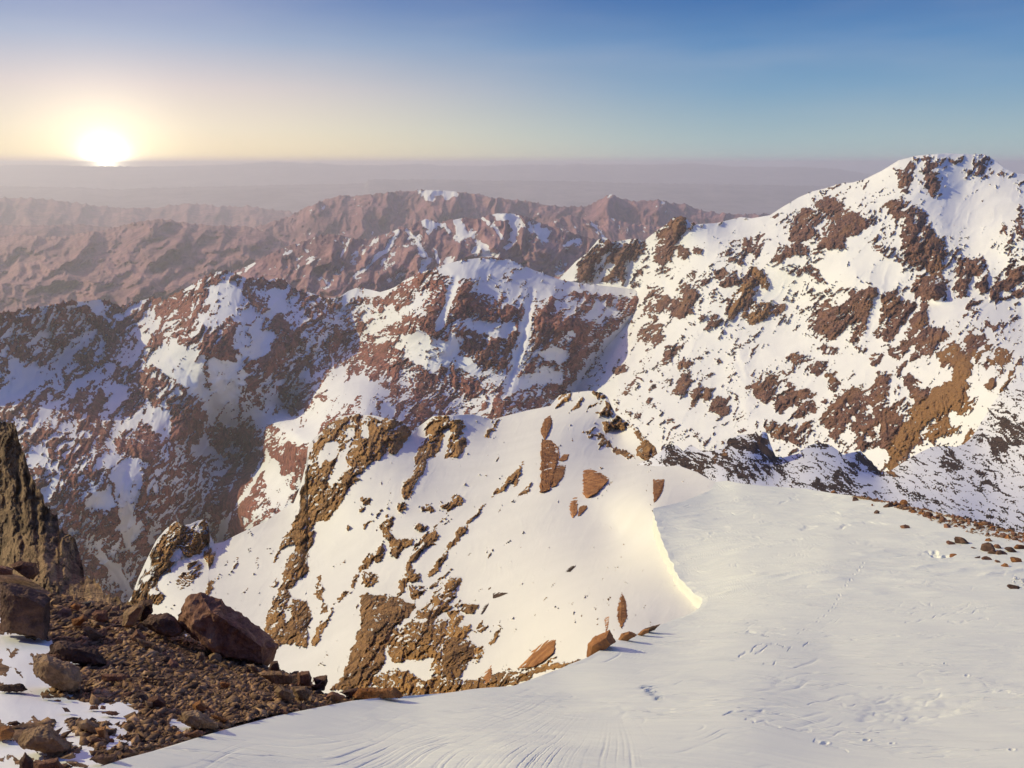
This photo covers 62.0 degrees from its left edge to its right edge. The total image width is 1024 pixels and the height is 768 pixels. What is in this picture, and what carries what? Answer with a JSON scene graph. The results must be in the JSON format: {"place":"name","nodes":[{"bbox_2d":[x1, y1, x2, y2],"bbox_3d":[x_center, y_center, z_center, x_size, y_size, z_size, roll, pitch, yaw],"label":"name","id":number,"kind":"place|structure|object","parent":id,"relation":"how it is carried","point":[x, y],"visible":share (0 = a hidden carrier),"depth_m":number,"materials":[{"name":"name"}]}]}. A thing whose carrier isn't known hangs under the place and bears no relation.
{"place":"outdoors","nodes":[
{"label":"outdoors","id":0,"kind":"place"},
{"bbox_2d":[0,224,112,237],"bbox_3d":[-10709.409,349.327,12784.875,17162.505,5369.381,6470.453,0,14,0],"label":"hills","id":1,"kind":"structure","parent":0,"point":[46,231],"depth_m":12817.05,"materials":[{"name":"stone"}]},
{"bbox_2d":[0,421,133,605],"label":"crag face","id":2,"kind":"object","parent":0,"point":[30,531],"visible":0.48,"depth_m":58.17},
{"bbox_2d":[0,219,285,312],"bbox_3d":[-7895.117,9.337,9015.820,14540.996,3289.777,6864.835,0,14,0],"label":"bare hills","id":3,"kind":"structure","parent":0,"point":[163,259],"depth_m":8069.55,"materials":[{"name":"stone"}]},
{"bbox_2d":[0,196,292,227],"bbox_3d":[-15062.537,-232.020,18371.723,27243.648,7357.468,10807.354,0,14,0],"label":"pale hills","id":4,"kind":"structure","parent":0,"point":[22,211],"depth_m":17961.23,"materials":[{"name":"stone"}]},
{"bbox_2d":[0,574,361,767],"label":"rubble ground","id":5,"kind":"structure","parent":0,"point":[31,707],"depth_m":14.41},
{"bbox_2d":[0,566,13,574],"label":"boulder","id":6,"kind":"object","parent":5,"relation":"on","point":[5,570],"visible":1,"depth_m":30.27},
{"bbox_2d":[0,726,14,739],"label":"boulder","id":7,"kind":"object","parent":5,"relation":"on","point":[7,732],"visible":1,"depth_m":11.15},
{"bbox_2d":[7,721,19,725],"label":"boulder","id":8,"kind":"object","parent":5,"relation":"on","point":[15,723],"visible":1,"depth_m":12.05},
{"bbox_2d":[0,683,27,691],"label":"boulder","id":9,"kind":"object","parent":5,"relation":"on","point":[18,687],"visible":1,"depth_m":14.54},
{"bbox_2d":[10,561,38,579],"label":"boulder","id":10,"kind":"object","parent":5,"relation":"on","point":[29,570],"visible":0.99,"depth_m":30.82,"materials":[{"name":"stone"}]},
{"bbox_2d":[0,582,50,639],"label":"boulder","id":11,"kind":"object","parent":5,"relation":"on","point":[25,610],"visible":1,"depth_m":20.79,"materials":[{"name":"stone"}]},
{"bbox_2d":[19,752,33,767],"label":"boulder","id":12,"kind":"object","parent":5,"relation":"on","point":[26,761],"visible":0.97,"depth_m":9.46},
{"bbox_2d":[18,725,69,753],"bbox_3d":[-5.695,4.376,10.394,0.704,0.615,0.539,0,14,0],"label":"boulder","id":13,"kind":"object","parent":5,"relation":"on","point":[44,739],"visible":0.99,"depth_m":10.15,"materials":[{"name":"stone"}]},
{"bbox_2d":[33,758,63,767],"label":"boulder","id":14,"kind":"object","parent":5,"relation":"on","point":[52,763],"visible":1,"depth_m":9.24,"materials":[{"name":"stone"}]},
{"bbox_2d":[50,598,61,605],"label":"stone","id":15,"kind":"object","parent":5,"relation":"on","point":[56,601],"visible":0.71,"depth_m":27.93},
{"bbox_2d":[32,654,82,692],"bbox_3d":[-8.052,5.134,15.090,0.688,1.007,1.228,-11,18,-35],"label":"boulder","id":16,"kind":"object","parent":5,"relation":"on","point":[55,672],"visible":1,"depth_m":14.75,"materials":[{"name":"stone"}]},
{"bbox_2d":[47,653,68,660],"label":"boulder","id":17,"kind":"object","parent":5,"relation":"on","point":[58,656],"visible":0.45,"depth_m":17.74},
{"bbox_2d":[56,606,71,616],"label":"stone","id":18,"kind":"object","parent":5,"relation":"on","point":[65,611],"visible":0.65,"depth_m":25.90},
{"bbox_2d":[60,753,75,758],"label":"boulder","id":19,"kind":"object","parent":5,"relation":"on","point":[70,756],"visible":1,"depth_m":9.91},
{"bbox_2d":[66,613,78,619],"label":"stone","id":20,"kind":"object","parent":5,"relation":"on","point":[74,615],"visible":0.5,"depth_m":25.01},
{"bbox_2d":[70,603,80,610],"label":"boulder","id":21,"kind":"object","parent":5,"relation":"on","point":[75,606],"visible":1,"depth_m":26.56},
{"bbox_2d":[67,761,88,767],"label":"boulder","id":22,"kind":"object","parent":5,"relation":"on","point":[75,763],"visible":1,"depth_m":9.46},
{"bbox_2d":[49,641,106,666],"bbox_3d":[-9.199,5.725,18.093,1.238,0.695,0.693,0,14,0],"label":"boulder","id":23,"kind":"object","parent":5,"relation":"on","point":[74,653],"visible":0.91,"depth_m":17.84,"materials":[{"name":"stone"}]},
{"bbox_2d":[71,615,88,625],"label":"boulder","id":24,"kind":"object","parent":5,"relation":"on","point":[79,621],"visible":1,"depth_m":23.39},
{"bbox_2d":[83,601,90,607],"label":"boulder","id":25,"kind":"object","parent":5,"relation":"on","point":[87,604],"visible":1,"depth_m":27.24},
{"bbox_2d":[76,718,98,732],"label":"boulder","id":26,"kind":"object","parent":5,"relation":"on","point":[87,724],"visible":0.95,"depth_m":11.51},
{"bbox_2d":[84,609,93,615],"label":"stone","id":27,"kind":"object","parent":5,"relation":"on","point":[89,612],"visible":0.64,"depth_m":26.11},
{"bbox_2d":[89,705,98,709],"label":"boulder","id":28,"kind":"object","parent":5,"relation":"on","point":[92,707],"visible":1,"depth_m":13.51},
{"bbox_2d":[84,626,103,639],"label":"boulder","id":29,"kind":"object","parent":5,"relation":"on","point":[91,633],"visible":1,"depth_m":20.99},
{"bbox_2d":[89,675,101,681],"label":"stone","id":30,"kind":"object","parent":5,"relation":"on","point":[96,677],"visible":0.54,"depth_m":16.37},
{"bbox_2d":[90,736,103,741],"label":"boulder","id":31,"kind":"object","parent":5,"relation":"on","point":[95,739],"visible":0.98,"depth_m":10.85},
{"bbox_2d":[93,622,105,627],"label":"stone","id":32,"kind":"object","parent":5,"relation":"on","point":[96,624],"visible":0.8,"depth_m":23.89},
{"bbox_2d":[92,610,107,622],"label":"boulder","id":33,"kind":"object","parent":5,"relation":"on","point":[100,615],"visible":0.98,"depth_m":23.94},
{"bbox_2d":[95,726,105,737],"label":"boulder","id":34,"kind":"object","parent":5,"relation":"on","point":[100,731],"visible":1,"depth_m":11.07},
{"bbox_2d":[90,754,115,764],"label":"boulder","id":35,"kind":"object","parent":5,"relation":"on","point":[104,759],"visible":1,"depth_m":9.59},
{"bbox_2d":[98,628,107,637],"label":"stone","id":36,"kind":"object","parent":5,"relation":"on","point":[102,631],"visible":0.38,"depth_m":22.09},
{"bbox_2d":[102,604,111,611],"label":"stone","id":37,"kind":"object","parent":5,"relation":"on","point":[107,608],"visible":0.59,"depth_m":26.81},
{"bbox_2d":[101,711,119,715],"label":"boulder","id":38,"kind":"object","parent":5,"relation":"on","point":[112,713],"visible":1,"depth_m":13.03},
{"bbox_2d":[108,728,116,734],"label":"stone","id":39,"kind":"object","parent":5,"relation":"on","point":[112,731],"visible":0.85,"depth_m":11.69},
{"bbox_2d":[108,611,117,615],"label":"stone","id":40,"kind":"object","parent":5,"relation":"on","point":[113,613],"visible":0.93,"depth_m":26.12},
{"bbox_2d":[122,691,132,696],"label":"stone","id":41,"kind":"object","parent":5,"relation":"on","point":[130,693],"visible":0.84,"depth_m":14.93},
{"bbox_2d":[122,600,143,626],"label":"boulder","id":42,"kind":"object","parent":5,"relation":"on","point":[131,615],"visible":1,"depth_m":23.21,"materials":[{"name":"stone"}]},
{"bbox_2d":[130,629,145,641],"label":"boulder","id":43,"kind":"object","parent":5,"relation":"on","point":[137,633],"visible":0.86,"depth_m":20.88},
{"bbox_2d":[133,692,148,700],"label":"stone","id":44,"kind":"object","parent":5,"relation":"on","point":[142,696],"visible":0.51,"depth_m":14.51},
{"bbox_2d":[136,621,145,629],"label":"stone","id":45,"kind":"object","parent":5,"relation":"on","point":[140,625],"visible":0.35,"depth_m":23.72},
{"bbox_2d":[136,638,152,647],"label":"boulder","id":46,"kind":"object","parent":5,"relation":"on","point":[143,643],"visible":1,"depth_m":20.01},
{"bbox_2d":[138,599,152,621],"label":"boulder","id":47,"kind":"object","parent":5,"relation":"on","point":[147,609],"visible":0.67,"depth_m":23.79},
{"bbox_2d":[145,700,152,706],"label":"boulder","id":48,"kind":"object","parent":5,"relation":"on","point":[149,704],"visible":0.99,"depth_m":13.87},
{"bbox_2d":[153,646,161,652],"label":"stone","id":49,"kind":"object","parent":5,"relation":"on","point":[158,648],"visible":0.56,"depth_m":20.27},
{"bbox_2d":[142,613,183,636],"bbox_3d":[-9.206,6.413,22.519,1.162,0.880,0.756,0,14,0],"label":"boulder","id":50,"kind":"object","parent":5,"relation":"on","point":[167,624],"visible":1,"depth_m":22.19,"materials":[{"name":"stone"}]},
{"bbox_2d":[160,656,170,662],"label":"stone","id":51,"kind":"object","parent":5,"relation":"on","point":[166,659],"visible":0.69,"depth_m":19.15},
{"bbox_2d":[167,658,178,667],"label":"stone","id":52,"kind":"object","parent":5,"relation":"on","point":[175,664],"visible":0.76,"depth_m":18.86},
{"bbox_2d":[186,730,205,736],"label":"boulder","id":53,"kind":"object","parent":5,"relation":"on","point":[197,733],"visible":1,"depth_m":12.21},
{"bbox_2d":[179,710,218,728],"bbox_3d":[-4.745,5.134,12.945,0.652,0.461,0.406,0,14,0],"label":"boulder","id":54,"kind":"object","parent":5,"relation":"on","point":[196,719],"visible":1,"depth_m":12.78,"materials":[{"name":"stone"}]},
{"bbox_2d":[192,700,206,710],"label":"boulder","id":55,"kind":"object","parent":5,"relation":"on","point":[199,705],"visible":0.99,"depth_m":14.30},
{"bbox_2d":[196,652,204,661],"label":"boulder","id":56,"kind":"object","parent":5,"relation":"on","point":[201,655],"visible":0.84,"depth_m":20.55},
{"bbox_2d":[209,653,221,661],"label":"stone","id":57,"kind":"object","parent":5,"relation":"on","point":[212,656],"visible":0.59,"depth_m":21.87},
{"bbox_2d":[210,715,227,721],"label":"boulder","id":58,"kind":"object","parent":5,"relation":"on","point":[223,719],"visible":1,"depth_m":13.56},
{"bbox_2d":[219,681,230,687],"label":"boulder","id":59,"kind":"object","parent":5,"relation":"on","point":[224,684],"visible":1,"depth_m":17.23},
{"bbox_2d":[178,592,278,665],"bbox_3d":[-7.622,6.537,22.718,2.805,2.263,1.889,0,14,0],"label":"boulder","id":60,"kind":"object","parent":5,"relation":"on","point":[215,625],"visible":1,"depth_m":21.98,"materials":[{"name":"stone"}]},
{"bbox_2d":[246,664,260,672],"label":"boulder","id":61,"kind":"object","parent":5,"relation":"on","point":[252,667],"visible":0.99,"depth_m":20.23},
{"bbox_2d":[268,661,279,670],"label":"boulder","id":62,"kind":"object","parent":5,"relation":"on","point":[274,665],"visible":0.96,"depth_m":20.83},
{"bbox_2d":[258,671,296,684],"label":"boulder","id":63,"kind":"object","parent":5,"relation":"on","point":[278,677],"visible":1,"depth_m":18.66,"materials":[{"name":"stone"}]},
{"bbox_2d":[278,709,288,714],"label":"boulder","id":64,"kind":"object","parent":5,"relation":"on","point":[285,711],"visible":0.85,"depth_m":15.32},
{"bbox_2d":[274,686,294,700],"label":"boulder","id":65,"kind":"object","parent":5,"relation":"on","point":[282,692],"visible":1,"depth_m":16.43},
{"bbox_2d":[292,686,311,700],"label":"boulder","id":66,"kind":"object","parent":5,"relation":"on","point":[301,693],"visible":0.98,"depth_m":17.08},
{"bbox_2d":[297,671,311,685],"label":"boulder","id":67,"kind":"object","parent":5,"relation":"on","point":[304,678],"visible":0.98,"depth_m":19.58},
{"bbox_2d":[308,696,315,701],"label":"stone","id":68,"kind":"object","parent":5,"relation":"on","point":[311,698],"visible":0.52,"depth_m":17.85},
{"bbox_2d":[313,675,325,683],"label":"boulder","id":69,"kind":"object","parent":5,"relation":"on","point":[317,679],"visible":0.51,"depth_m":20.06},
{"bbox_2d":[312,676,327,690],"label":"boulder","id":70,"kind":"object","parent":5,"relation":"on","point":[322,683],"visible":0.85,"depth_m":19.81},
{"bbox_2d":[325,691,344,701],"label":"boulder","id":71,"kind":"object","parent":5,"relation":"on","point":[336,696],"visible":0.91,"depth_m":18.59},
{"bbox_2d":[340,687,357,696],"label":"boulder","id":72,"kind":"object","parent":5,"relation":"on","point":[350,692],"visible":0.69,"depth_m":19.60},
{"bbox_2d":[352,687,402,699],"bbox_3d":[-3.066,7.092,19.465,1.166,0.443,0.423,0,14,0],"label":"boulder","id":73,"kind":"object","parent":5,"relation":"on","point":[374,692],"visible":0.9,"depth_m":19.30,"materials":[{"name":"stone"}]},
{"bbox_2d":[0,257,638,602],"bbox_3d":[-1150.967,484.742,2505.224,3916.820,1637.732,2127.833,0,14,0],"label":"snowy mountain","id":74,"kind":"structure","parent":0,"point":[218,402],"depth_m":2292.49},
{"bbox_2d":[233,212,595,297],"bbox_3d":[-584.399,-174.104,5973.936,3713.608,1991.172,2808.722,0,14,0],"label":"snow dusted ridge","id":75,"kind":"structure","parent":0,"point":[331,266],"depth_m":5609.85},
{"bbox_2d":[0,178,830,214],"bbox_3d":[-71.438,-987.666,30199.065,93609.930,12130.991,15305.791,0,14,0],"label":"tableland","id":76,"kind":"structure","parent":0,"point":[736,199],"depth_m":29269.23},
{"bbox_2d":[129,390,715,696],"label":"sunlit snow slope","id":77,"kind":"structure","parent":0,"point":[380,552],"depth_m":217.00,"materials":[{"name":"snow"}]},
{"bbox_2d":[483,665,491,682],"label":"rock outcrop","id":78,"kind":"object","parent":77,"relation":"on","point":[487,675],"visible":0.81,"depth_m":76.50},
{"bbox_2d":[493,592,506,597],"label":"rock outcrop","id":79,"kind":"object","parent":77,"relation":"on","point":[496,595],"visible":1,"depth_m":134.02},
{"bbox_2d":[519,640,555,667],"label":"rock outcrop","id":80,"kind":"object","parent":77,"relation":"on","point":[545,651],"visible":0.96,"depth_m":66.01,"materials":[{"name":"stone"}]},
{"bbox_2d":[541,416,551,439],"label":"rock outcrop","id":81,"kind":"object","parent":77,"relation":"on","point":[546,425],"visible":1,"depth_m":415.90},
{"bbox_2d":[539,439,559,492],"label":"rock outcrop","id":82,"kind":"object","parent":77,"relation":"on","point":[548,454],"visible":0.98,"depth_m":299.22,"materials":[{"name":"stone"}]},
{"bbox_2d":[551,465,565,487],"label":"rock outcrop","id":83,"kind":"object","parent":77,"relation":"on","point":[559,474],"visible":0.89,"depth_m":267.18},
{"bbox_2d":[558,454,568,460],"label":"rock outcrop","id":84,"kind":"object","parent":77,"relation":"on","point":[564,457],"visible":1,"depth_m":311.76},
{"bbox_2d":[566,565,575,571],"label":"rock outcrop","id":85,"kind":"object","parent":77,"relation":"on","point":[570,568],"visible":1,"depth_m":122.30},
{"bbox_2d":[569,497,577,517],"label":"rock outcrop","id":86,"kind":"object","parent":77,"relation":"on","point":[573,509],"visible":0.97,"depth_m":205.34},
{"bbox_2d":[578,505,586,515],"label":"rock outcrop","id":87,"kind":"object","parent":77,"relation":"on","point":[581,509],"visible":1,"depth_m":201.17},
{"bbox_2d":[582,468,607,497],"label":"rock outcrop","id":88,"kind":"object","parent":77,"relation":"on","point":[594,483],"visible":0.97,"depth_m":238.74,"materials":[{"name":"stone"}]},
{"bbox_2d":[604,617,608,631],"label":"rock outcrop","id":89,"kind":"object","parent":77,"relation":"on","point":[607,623],"visible":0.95,"depth_m":57.29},
{"bbox_2d":[617,594,627,627],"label":"rock outcrop","id":90,"kind":"object","parent":77,"relation":"on","point":[622,615],"visible":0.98,"depth_m":61.36,"materials":[{"name":"stone"}]},
{"bbox_2d":[653,479,663,501],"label":"rock outcrop","id":91,"kind":"object","parent":77,"relation":"on","point":[658,488],"visible":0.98,"depth_m":178.41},
{"bbox_2d":[0,162,873,189],"bbox_3d":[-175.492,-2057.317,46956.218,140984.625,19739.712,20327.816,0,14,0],"label":"distant range","id":92,"kind":"structure","parent":0,"point":[133,177],"depth_m":44663.88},
{"bbox_2d":[0,0,1023,173],"label":"sky","id":93,"kind":"structure","parent":0,"point":[862,86],"materials":[{"name":"blue"}]},
{"bbox_2d":[255,189,772,245],"bbox_3d":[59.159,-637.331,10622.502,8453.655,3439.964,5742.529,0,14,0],"label":"brown massif","id":94,"kind":"structure","parent":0,"point":[368,216],"depth_m":10486.34,"materials":[{"name":"stone"}]},
{"bbox_2d":[98,481,1023,767],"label":"snow field","id":95,"kind":"structure","parent":0,"point":[818,629],"depth_m":25.56,"materials":[{"name":"snow"}]},
{"bbox_2d":[38,496,1022,767],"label":"gravel","id":96,"kind":"structure","parent":95,"relation":"on","point":[102,692],"depth_m":16.56,"materials":[{"name":"gravel"}]},
{"bbox_2d":[101,674,125,681],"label":"boulder","id":97,"kind":"object","parent":96,"relation":"on","point":[113,677],"visible":0.98,"depth_m":16.01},
{"bbox_2d":[140,676,168,680],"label":"boulder","id":98,"kind":"object","parent":96,"relation":"on","point":[155,679],"visible":1,"depth_m":16.35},
{"bbox_2d":[145,695,165,706],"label":"boulder","id":99,"kind":"object","parent":96,"relation":"on","point":[158,701],"visible":0.8,"depth_m":14.01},
{"bbox_2d":[586,630,615,656],"bbox_3d":[3.401,9.987,32.531,1.114,1.426,1.328,0,14,0],"label":"rock outcrop","id":100,"kind":"object","parent":95,"relation":"on","point":[603,641],"visible":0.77,"depth_m":31.96,"materials":[{"name":"stone"}]},
{"bbox_2d":[618,631,636,640],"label":"rock outcrop","id":101,"kind":"object","parent":95,"relation":"on","point":[627,636],"visible":0.88,"depth_m":35.15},
{"bbox_2d":[637,628,649,635],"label":"rock outcrop","id":102,"kind":"object","parent":95,"relation":"on","point":[643,632],"visible":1,"depth_m":37.64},
{"bbox_2d":[645,624,659,631],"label":"rock outcrop","id":103,"kind":"object","parent":95,"relation":"on","point":[652,628],"visible":0.77,"depth_m":39.30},
{"bbox_2d":[883,502,893,507],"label":"stone","id":104,"kind":"object","parent":95,"relation":"on","point":[890,504],"visible":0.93,"depth_m":108.73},
{"bbox_2d":[900,500,907,504],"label":"stone","id":105,"kind":"object","parent":95,"relation":"on","point":[902,502],"visible":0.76,"depth_m":109.20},
{"bbox_2d":[900,524,909,528],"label":"stone","id":106,"kind":"object","parent":95,"relation":"on","point":[905,526],"visible":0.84,"depth_m":87.65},
{"bbox_2d":[925,511,932,516],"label":"stone","id":107,"kind":"object","parent":95,"relation":"on","point":[927,513],"visible":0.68,"depth_m":95.76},
{"bbox_2d":[954,537,968,543],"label":"stone","id":108,"kind":"object","parent":95,"relation":"on","point":[960,540],"visible":0.91,"depth_m":74.71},
{"bbox_2d":[981,521,990,524],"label":"stone","id":109,"kind":"object","parent":95,"relation":"on","point":[985,523],"visible":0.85,"depth_m":86.57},
{"bbox_2d":[981,556,991,559],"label":"stone","id":110,"kind":"object","parent":95,"relation":"on","point":[985,558],"visible":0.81,"depth_m":64.43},
{"bbox_2d":[980,542,994,551],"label":"stone","id":111,"kind":"object","parent":95,"relation":"on","point":[987,547],"visible":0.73,"depth_m":69.66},
{"bbox_2d":[995,550,1006,554],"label":"stone","id":112,"kind":"object","parent":95,"relation":"on","point":[999,552],"visible":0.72,"depth_m":66.96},
{"bbox_2d":[1004,547,1016,551],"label":"stone","id":113,"kind":"object","parent":95,"relation":"on","point":[1009,549],"visible":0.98,"depth_m":68.99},
{"bbox_2d":[1007,584,1019,588],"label":"stone","id":114,"kind":"object","parent":95,"relation":"on","point":[1010,586],"visible":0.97,"depth_m":51.31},
{"bbox_2d":[1010,557,1021,561],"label":"stone","id":115,"kind":"object","parent":95,"relation":"on","point":[1014,559],"visible":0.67,"depth_m":62.75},
{"bbox_2d":[1014,544,1023,548],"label":"stone","id":116,"kind":"object","parent":95,"relation":"on","point":[1017,546],"visible":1,"depth_m":70.86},
{"bbox_2d":[546,215,662,242],"bbox_3d":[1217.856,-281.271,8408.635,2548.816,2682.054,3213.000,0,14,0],"label":"brown foothills","id":117,"kind":"structure","parent":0,"point":[610,228],"depth_m":8191.27,"materials":[{"name":"stone"}]},
{"bbox_2d":[560,153,1023,471],"bbox_3d":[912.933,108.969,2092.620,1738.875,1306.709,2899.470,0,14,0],"label":"snowy summit mountain","id":118,"kind":"structure","parent":0,"point":[877,319],"depth_m":1629.45,"materials":[{"name":"snow"}]},
{"bbox_2d":[638,370,1023,532],"bbox_3d":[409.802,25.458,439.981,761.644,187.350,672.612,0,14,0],"label":"scoured snow saddle","id":119,"kind":"object","parent":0,"point":[978,476],"visible":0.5,"depth_m":260.47,"materials":[{"name":"snow"}]}
]}

